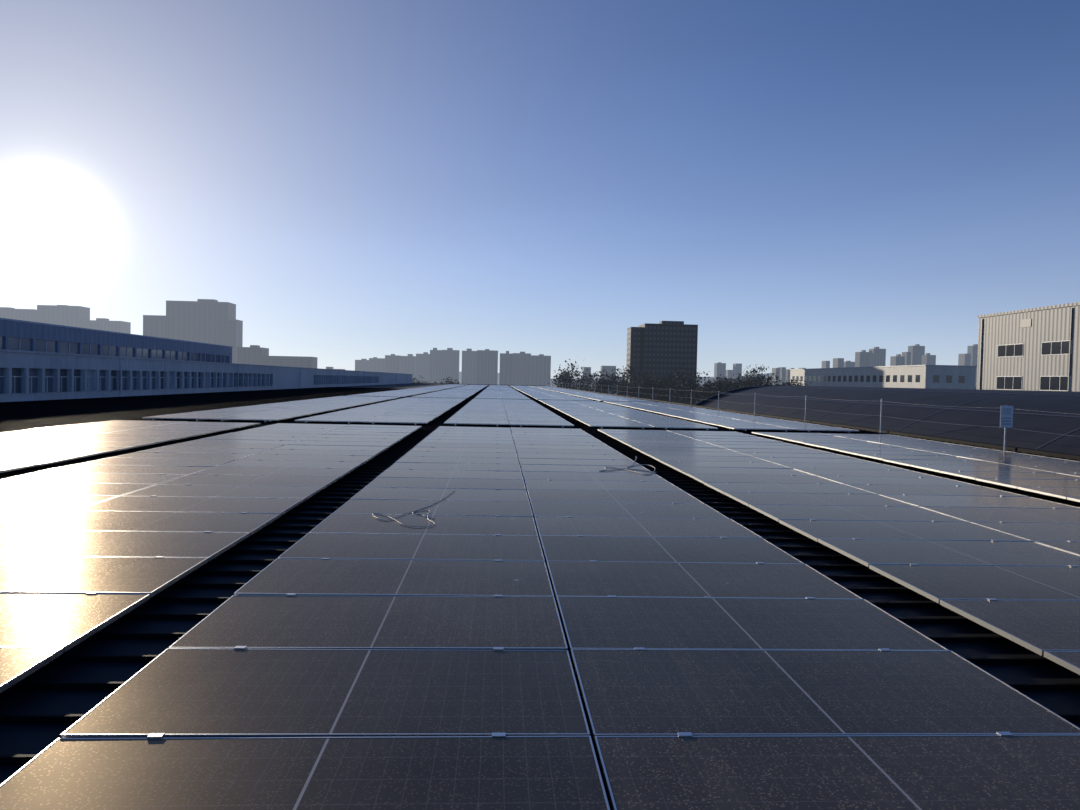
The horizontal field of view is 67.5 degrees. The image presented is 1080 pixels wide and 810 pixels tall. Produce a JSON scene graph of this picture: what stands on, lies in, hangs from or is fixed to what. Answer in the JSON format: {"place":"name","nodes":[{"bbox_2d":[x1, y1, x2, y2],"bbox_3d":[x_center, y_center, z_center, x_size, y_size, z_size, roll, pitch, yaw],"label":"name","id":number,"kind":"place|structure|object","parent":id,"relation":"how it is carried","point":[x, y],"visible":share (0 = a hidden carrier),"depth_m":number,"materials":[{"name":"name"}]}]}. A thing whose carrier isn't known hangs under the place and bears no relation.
{"place":"outdoors","nodes":[
{"label":"outdoors","id":0,"kind":"place"},
{"bbox_2d":[0,307,39,322],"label":"building","id":1,"kind":"structure","parent":0,"point":[32,315],"depth_m":1448.63,"materials":[{"name":"grey concrete"}]},
{"bbox_2d":[37,305,89,328],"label":"building","id":2,"kind":"structure","parent":0,"point":[72,316],"depth_m":1472.05,"materials":[{"name":"grey concrete"}]},
{"bbox_2d":[90,318,130,333],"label":"building","id":3,"kind":"structure","parent":0,"point":[104,324],"depth_m":1515.95,"materials":[{"name":"grey concrete"}]},
{"bbox_2d":[143,315,167,337],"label":"building","id":4,"kind":"structure","parent":0,"point":[155,325],"depth_m":1120.49,"materials":[{"name":"grey concrete"}]},
{"bbox_2d":[166,299,235,345],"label":"building","id":5,"kind":"structure","parent":0,"point":[203,320],"depth_m":1133.33,"materials":[{"name":"grey concrete"}]},
{"bbox_2d":[229,319,242,363],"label":"building","id":6,"kind":"structure","parent":0,"point":[235,333],"depth_m":1127.43,"materials":[{"name":"grey concrete"}]},
{"bbox_2d":[0,383,1079,800],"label":"metal roof","id":7,"kind":"structure","parent":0,"point":[26,739],"depth_m":5.38,"materials":[{"name":"black"}]},
{"bbox_2d":[0,318,232,362],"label":"industrial building","id":8,"kind":"structure","parent":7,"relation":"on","point":[21,335],"depth_m":62.04,"materials":[{"name":"blue glass"}]},
{"bbox_2d":[0,349,412,401],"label":"building","id":9,"kind":"structure","parent":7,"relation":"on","point":[30,376],"depth_m":55.66,"materials":[{"name":"blue glass"}]},
{"bbox_2d":[153,396,849,432],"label":"mounting rails","id":10,"kind":"object","parent":7,"relation":"on","point":[497,425],"visible":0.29,"depth_m":28.39,"materials":[{"name":"silver metal"}]},
{"bbox_2d":[0,384,1079,809],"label":"solar panels","id":11,"kind":"object","parent":10,"relation":"on","point":[368,668],"visible":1,"depth_m":5.39,"materials":[{"name":"black glass"}]},
{"bbox_2d":[372,490,454,526],"bbox_3d":[-1.509,1.211,9.753,0.824,0.012,2.802,1,2,-3],"label":"loose cable","id":12,"kind":"object","parent":11,"relation":"on","point":[413,513],"visible":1,"depth_m":9.01,"materials":[{"name":"white metal"}]},
{"bbox_2d":[4,405,1079,738],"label":"panel clamps","id":13,"kind":"object","parent":11,"relation":"attached to","point":[154,735],"visible":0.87,"depth_m":6.84,"materials":[{"name":"silver metal"}]},
{"bbox_2d":[600,460,655,474],"bbox_3d":[1.809,1.115,15.204,0.966,0.016,3.229,2,2,13],"label":"loose cable","id":14,"kind":"object","parent":11,"relation":"on","point":[631,469],"visible":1,"depth_m":14.26,"materials":[{"name":"white metal"}]},
{"bbox_2d":[0,387,1079,809],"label":"roof seams","id":15,"kind":"object","parent":7,"relation":"on","point":[22,415],"visible":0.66,"depth_m":14.10,"materials":[{"name":"black"}]},
{"bbox_2d":[549,382,1006,449],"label":"fence posts","id":16,"kind":"object","parent":7,"relation":"on","point":[805,410],"visible":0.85,"depth_m":37.05,"materials":[{"name":"grey metal"}]},
{"bbox_2d":[585,384,1079,436],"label":"edge ropes","id":17,"kind":"object","parent":16,"relation":"attached to","point":[901,418],"visible":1,"depth_m":26.69,"materials":[{"name":"silver metal"}]},
{"bbox_2d":[1000,406,1012,427],"bbox_3d":[12.962,0.323,22.483,0.360,0.610,0.066,1,2,-3],"label":"warning sign","id":18,"kind":"object","parent":16,"relation":"attached to","point":[1006,417],"visible":1,"depth_m":22.45,"materials":[{"name":"metal"}]},
{"bbox_2d":[0,0,1079,378],"label":"sky","id":19,"kind":"structure","parent":0,"point":[797,184],"materials":[{"name":"blue"}]},
{"bbox_2d":[459,380,703,397],"bbox_3d":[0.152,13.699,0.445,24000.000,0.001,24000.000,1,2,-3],"label":"ground","id":20,"kind":"structure","parent":0,"point":[551,383],"depth_m":2764.89,"materials":[{"name":"grey"}]},
{"bbox_2d":[237,345,268,364],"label":"apartment building","id":21,"kind":"structure","parent":20,"relation":"on","point":[254,354],"depth_m":981.47,"materials":[{"name":"grey concrete"}]},
{"bbox_2d":[264,356,317,367],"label":"building","id":22,"kind":"structure","parent":20,"relation":"on","point":[298,361],"depth_m":984.18,"materials":[{"name":"grey concrete"}]},
{"bbox_2d":[355,359,368,370],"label":"apartment building","id":23,"kind":"structure","parent":20,"relation":"on","point":[362,365],"depth_m":1941.72,"materials":[{"name":"grey concrete"}]},
{"bbox_2d":[369,357,384,371],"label":"apartment building","id":24,"kind":"structure","parent":20,"relation":"on","point":[376,364],"depth_m":1943.58,"materials":[{"name":"grey concrete"}]},
{"bbox_2d":[385,354,400,372],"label":"apartment building","id":25,"kind":"structure","parent":20,"relation":"on","point":[392,363],"depth_m":1773.75,"materials":[{"name":"grey concrete"}]},
{"bbox_2d":[401,354,415,382],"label":"apartment building","id":26,"kind":"structure","parent":20,"relation":"on","point":[408,364],"depth_m":1889.04,"materials":[{"name":"grey concrete"}]},
{"bbox_2d":[416,352,429,382],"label":"apartment building","id":27,"kind":"structure","parent":20,"relation":"on","point":[423,365],"depth_m":1975.11,"materials":[{"name":"grey concrete"}]},
{"bbox_2d":[429,348,441,382],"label":"apartment building","id":28,"kind":"structure","parent":20,"relation":"on","point":[435,364],"depth_m":1774.07,"materials":[{"name":"grey concrete"}]},
{"bbox_2d":[441,348,459,383],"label":"apartment building","id":29,"kind":"structure","parent":20,"relation":"on","point":[450,362],"depth_m":1735.67,"materials":[{"name":"grey concrete"}]},
{"bbox_2d":[461,349,476,383],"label":"apartment building","id":30,"kind":"structure","parent":20,"relation":"on","point":[469,365],"depth_m":1708.34,"materials":[{"name":"grey concrete"}]},
{"bbox_2d":[476,349,497,384],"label":"apartment building","id":31,"kind":"structure","parent":20,"relation":"on","point":[487,366],"depth_m":1518.44,"materials":[{"name":"grey concrete"}]},
{"bbox_2d":[499,351,512,384],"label":"apartment building","id":32,"kind":"structure","parent":20,"relation":"on","point":[506,370],"depth_m":1510.11,"materials":[{"name":"grey concrete"}]},
{"bbox_2d":[512,352,530,384],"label":"apartment building","id":33,"kind":"structure","parent":20,"relation":"on","point":[521,368],"depth_m":1654.76,"materials":[{"name":"grey concrete"}]},
{"bbox_2d":[530,354,550,385],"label":"apartment building","id":34,"kind":"structure","parent":20,"relation":"on","point":[540,369],"depth_m":1630.31,"materials":[{"name":"grey concrete"}]},
{"bbox_2d":[582,367,590,386],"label":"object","id":35,"kind":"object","parent":20,"relation":"on","point":[587,372],"visible":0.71,"depth_m":1305.91,"materials":[{"name":"grey concrete"}]},
{"bbox_2d":[600,366,615,386],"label":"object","id":36,"kind":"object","parent":20,"relation":"on","point":[608,369],"visible":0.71,"depth_m":1494.91,"materials":[{"name":"grey concrete"}]},
{"bbox_2d":[459,372,771,384],"bbox_3d":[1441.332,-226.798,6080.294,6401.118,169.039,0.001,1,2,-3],"label":"distant ridge","id":37,"kind":"structure","parent":20,"relation":"on","point":[703,378],"depth_m":6070.56,"materials":[{"name":"grey"}]},
{"bbox_2d":[626,327,642,393],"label":"dark tower","id":38,"kind":"structure","parent":20,"relation":"on","point":[634,346],"depth_m":489.08,"materials":[{"name":"grey concrete"}]},
{"bbox_2d":[639,323,697,404],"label":"dark tower","id":39,"kind":"structure","parent":20,"relation":"on","point":[668,348],"depth_m":484.03,"materials":[{"name":"grey concrete"}]},
{"bbox_2d":[412,359,975,404],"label":"tree belt","id":40,"kind":"object","parent":20,"relation":"on","point":[708,389],"visible":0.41,"depth_m":334.09,"materials":[{"name":"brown plant"}]},
{"bbox_2d":[714,362,725,382],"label":"apartment building","id":41,"kind":"structure","parent":20,"relation":"on","point":[719,368],"depth_m":2050.57,"materials":[{"name":"grey concrete"}]},
{"bbox_2d":[726,370,732,381],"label":"apartment building","id":42,"kind":"structure","parent":20,"relation":"on","point":[729,373],"depth_m":2121.43,"materials":[{"name":"grey concrete"}]},
{"bbox_2d":[733,363,741,380],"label":"apartment building","id":43,"kind":"structure","parent":20,"relation":"on","point":[737,367],"depth_m":2001.34,"materials":[{"name":"grey concrete"}]},
{"bbox_2d":[772,368,779,384],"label":"building","id":44,"kind":"structure","parent":20,"relation":"on","point":[775,370],"depth_m":1728.04,"materials":[{"name":"grey concrete"}]},
{"bbox_2d":[778,367,785,384],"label":"building","id":45,"kind":"structure","parent":20,"relation":"on","point":[782,373],"depth_m":1780.07,"materials":[{"name":"grey concrete"}]},
{"bbox_2d":[783,368,794,384],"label":"building","id":46,"kind":"structure","parent":20,"relation":"on","point":[787,374],"depth_m":1699.00,"materials":[{"name":"grey concrete"}]},
{"bbox_2d":[822,361,829,367],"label":"apartment building","id":47,"kind":"structure","parent":20,"relation":"on","point":[825,364],"depth_m":1897.07,"materials":[{"name":"grey concrete"}]},
{"bbox_2d":[833,358,843,367],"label":"apartment building","id":48,"kind":"structure","parent":20,"relation":"on","point":[838,362],"depth_m":1649.65,"materials":[{"name":"grey concrete"}]},
{"bbox_2d":[844,361,854,366],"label":"apartment building","id":49,"kind":"structure","parent":20,"relation":"on","point":[849,364],"depth_m":1964.01,"materials":[{"name":"grey concrete"}]},
{"bbox_2d":[855,350,869,366],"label":"apartment building","id":50,"kind":"structure","parent":20,"relation":"on","point":[862,358],"depth_m":1870.49,"materials":[{"name":"grey concrete"}]},
{"bbox_2d":[869,347,885,366],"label":"apartment building","id":51,"kind":"structure","parent":20,"relation":"on","point":[877,356],"depth_m":1850.44,"materials":[{"name":"grey concrete"}]},
{"bbox_2d":[790,365,976,388],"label":"long white shed","id":52,"kind":"structure","parent":20,"relation":"on","point":[937,376],"depth_m":332.92,"materials":[{"name":"white metal"}]},
{"bbox_2d":[890,354,904,365],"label":"apartment building","id":53,"kind":"structure","parent":20,"relation":"on","point":[898,360],"depth_m":1773.43,"materials":[{"name":"grey concrete"}]},
{"bbox_2d":[902,352,910,364],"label":"apartment building","id":54,"kind":"structure","parent":20,"relation":"on","point":[907,355],"depth_m":1941.10,"materials":[{"name":"grey concrete"}]},
{"bbox_2d":[908,344,924,364],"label":"apartment building","id":55,"kind":"structure","parent":20,"relation":"on","point":[917,351],"depth_m":2091.83,"materials":[{"name":"grey concrete"}]},
{"bbox_2d":[921,353,935,364],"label":"apartment building","id":56,"kind":"structure","parent":20,"relation":"on","point":[928,359],"depth_m":2036.34,"materials":[{"name":"grey concrete"}]},
{"bbox_2d":[958,354,970,365],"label":"apartment building","id":57,"kind":"structure","parent":20,"relation":"on","point":[964,359],"depth_m":1776.87,"materials":[{"name":"grey concrete"}]},
{"bbox_2d":[967,344,977,386],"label":"apartment building","id":58,"kind":"structure","parent":20,"relation":"on","point":[972,350],"depth_m":2148.05,"materials":[{"name":"grey concrete"}]},
{"bbox_2d":[659,321,683,323],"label":"rooftop structure","id":59,"kind":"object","parent":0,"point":[671,322],"depth_m":489.63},
{"bbox_2d":[695,385,1079,454],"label":"arched roof","id":60,"kind":"structure","parent":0,"point":[866,406],"depth_m":31.39,"materials":[{"name":"grey metal"}]},
{"bbox_2d":[976,302,1079,391],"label":"grey hall","id":61,"kind":"structure","parent":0,"point":[1034,349],"depth_m":100.00,"materials":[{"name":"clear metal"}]}
]}

